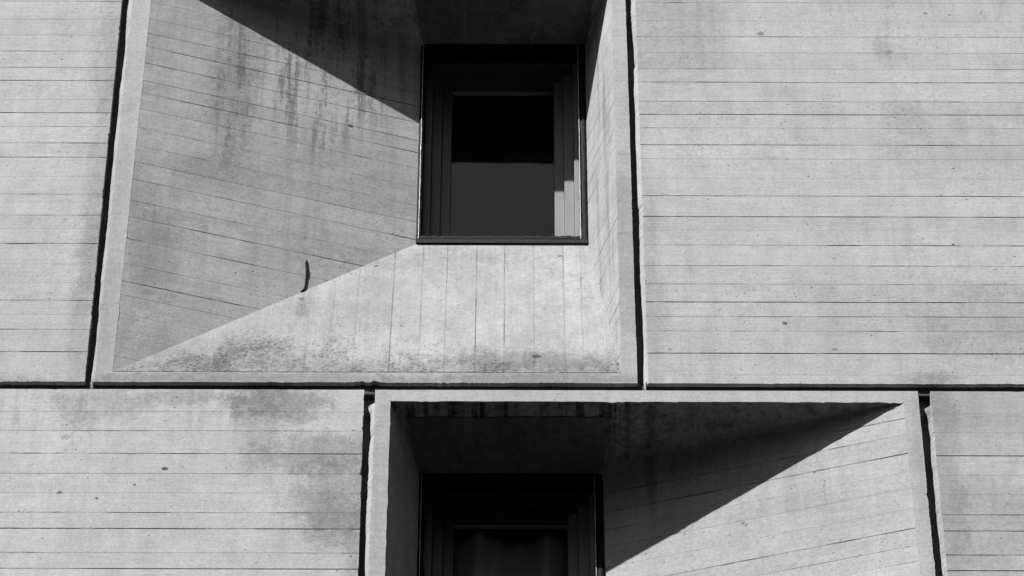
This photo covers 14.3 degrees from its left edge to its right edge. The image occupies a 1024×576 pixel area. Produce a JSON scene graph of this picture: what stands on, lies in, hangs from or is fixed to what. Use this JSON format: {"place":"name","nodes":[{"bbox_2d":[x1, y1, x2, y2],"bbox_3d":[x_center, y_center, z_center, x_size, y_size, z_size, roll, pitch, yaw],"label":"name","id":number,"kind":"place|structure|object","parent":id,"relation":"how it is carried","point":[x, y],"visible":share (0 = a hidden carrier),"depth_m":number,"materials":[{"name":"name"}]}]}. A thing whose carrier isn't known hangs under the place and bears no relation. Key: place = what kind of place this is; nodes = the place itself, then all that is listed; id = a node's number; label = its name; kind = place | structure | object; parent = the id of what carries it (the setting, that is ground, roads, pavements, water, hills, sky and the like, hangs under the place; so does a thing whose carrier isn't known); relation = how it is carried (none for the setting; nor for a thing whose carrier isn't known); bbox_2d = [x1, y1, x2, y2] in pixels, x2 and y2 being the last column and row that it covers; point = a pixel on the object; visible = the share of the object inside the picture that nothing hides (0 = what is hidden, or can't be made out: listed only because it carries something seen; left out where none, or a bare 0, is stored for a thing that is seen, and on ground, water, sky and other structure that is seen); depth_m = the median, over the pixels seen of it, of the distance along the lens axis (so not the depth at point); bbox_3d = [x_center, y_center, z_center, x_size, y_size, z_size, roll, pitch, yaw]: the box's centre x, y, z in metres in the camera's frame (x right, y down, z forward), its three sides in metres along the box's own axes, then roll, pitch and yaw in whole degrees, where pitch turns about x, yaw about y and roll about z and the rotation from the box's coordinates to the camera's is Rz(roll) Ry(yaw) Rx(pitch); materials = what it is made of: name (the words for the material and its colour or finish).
{"place":"outdoors","nodes":[
{"label":"outdoors","id":0,"kind":"place"},
{"bbox_2d":[0,0,123,384],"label":"concrete panel","id":1,"kind":"object","parent":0,"point":[58,66],"visible":1,"depth_m":25.30,"materials":[{"name":"grey concrete"}]},
{"bbox_2d":[0,389,364,575],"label":"concrete panel","id":2,"kind":"object","parent":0,"point":[167,482],"visible":1,"depth_m":23.37,"materials":[{"name":"grey concrete"}]},
{"bbox_2d":[91,0,637,386],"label":"concrete panel","id":3,"kind":"object","parent":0,"point":[244,127],"visible":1,"depth_m":25.53,"materials":[{"name":"concrete"}]},
{"bbox_2d":[86,0,128,384],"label":"panel joint","id":4,"kind":"object","parent":3,"relation":"attached to","point":[120,63],"visible":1,"depth_m":25.34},
{"bbox_2d":[300,260,307,291],"bbox_3d":[-1.274,-0.074,25.092,0.040,0.302,0.017,0,-47,0],"label":"iron rod","id":5,"kind":"object","parent":3,"relation":"attached to","point":[306,273],"visible":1,"depth_m":25.09,"materials":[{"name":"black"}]},
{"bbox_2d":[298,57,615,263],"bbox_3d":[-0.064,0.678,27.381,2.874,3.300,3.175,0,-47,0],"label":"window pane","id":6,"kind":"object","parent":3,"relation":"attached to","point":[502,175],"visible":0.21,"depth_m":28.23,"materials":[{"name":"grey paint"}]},
{"bbox_2d":[416,44,588,244],"bbox_3d":[-0.060,-0.827,26.421,1.114,1.990,0.355,0,-47,0],"label":"window","id":7,"kind":"structure","parent":3,"relation":"in","point":[448,71],"depth_m":26.75,"materials":[{"name":"paint"}]},
{"bbox_2d":[626,0,643,385],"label":"panel joint","id":8,"kind":"object","parent":3,"relation":"attached to","point":[637,290],"visible":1,"depth_m":25.23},
{"bbox_2d":[365,390,934,575],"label":"concrete panel","id":9,"kind":"object","parent":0,"point":[643,483],"visible":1,"depth_m":23.86,"materials":[{"name":"concrete"}]},
{"bbox_2d":[359,400,374,575],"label":"panel joint","id":10,"kind":"object","parent":9,"relation":"attached to","point":[366,447],"visible":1,"depth_m":23.48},
{"bbox_2d":[417,472,604,575],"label":"window","id":11,"kind":"structure","parent":9,"relation":"in","point":[573,503],"depth_m":24.14,"materials":[{"name":"paint"}]},
{"bbox_2d":[0,385,1023,401],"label":"panel joint","id":12,"kind":"object","parent":9,"relation":"on","point":[923,394],"visible":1,"depth_m":23.98,"materials":[{"name":"black concrete"}]},
{"bbox_2d":[919,402,940,575],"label":"panel joint","id":13,"kind":"object","parent":9,"relation":"attached to","point":[927,458],"visible":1,"depth_m":23.47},
{"bbox_2d":[631,0,1023,387],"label":"concrete panel","id":14,"kind":"object","parent":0,"point":[830,193],"visible":1,"depth_m":25.21,"materials":[{"name":"grey concrete"}]},
{"bbox_2d":[924,391,1023,575],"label":"concrete panel","id":15,"kind":"object","parent":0,"point":[976,439],"visible":1,"depth_m":23.40,"materials":[{"name":"grey concrete"}]},
{"bbox_3d":[-0.012,3.385,24.482,2.874,3.300,3.175,0,-47,0],"label":"room","id":16,"kind":"object","parent":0,"visible":0},
{"bbox_2d":[454,530,567,575],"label":"curtain","id":17,"kind":"object","parent":16,"relation":"in","point":[484,553],"visible":0.75,"depth_m":24.20,"materials":[{"name":"black fabric"}]}
]}

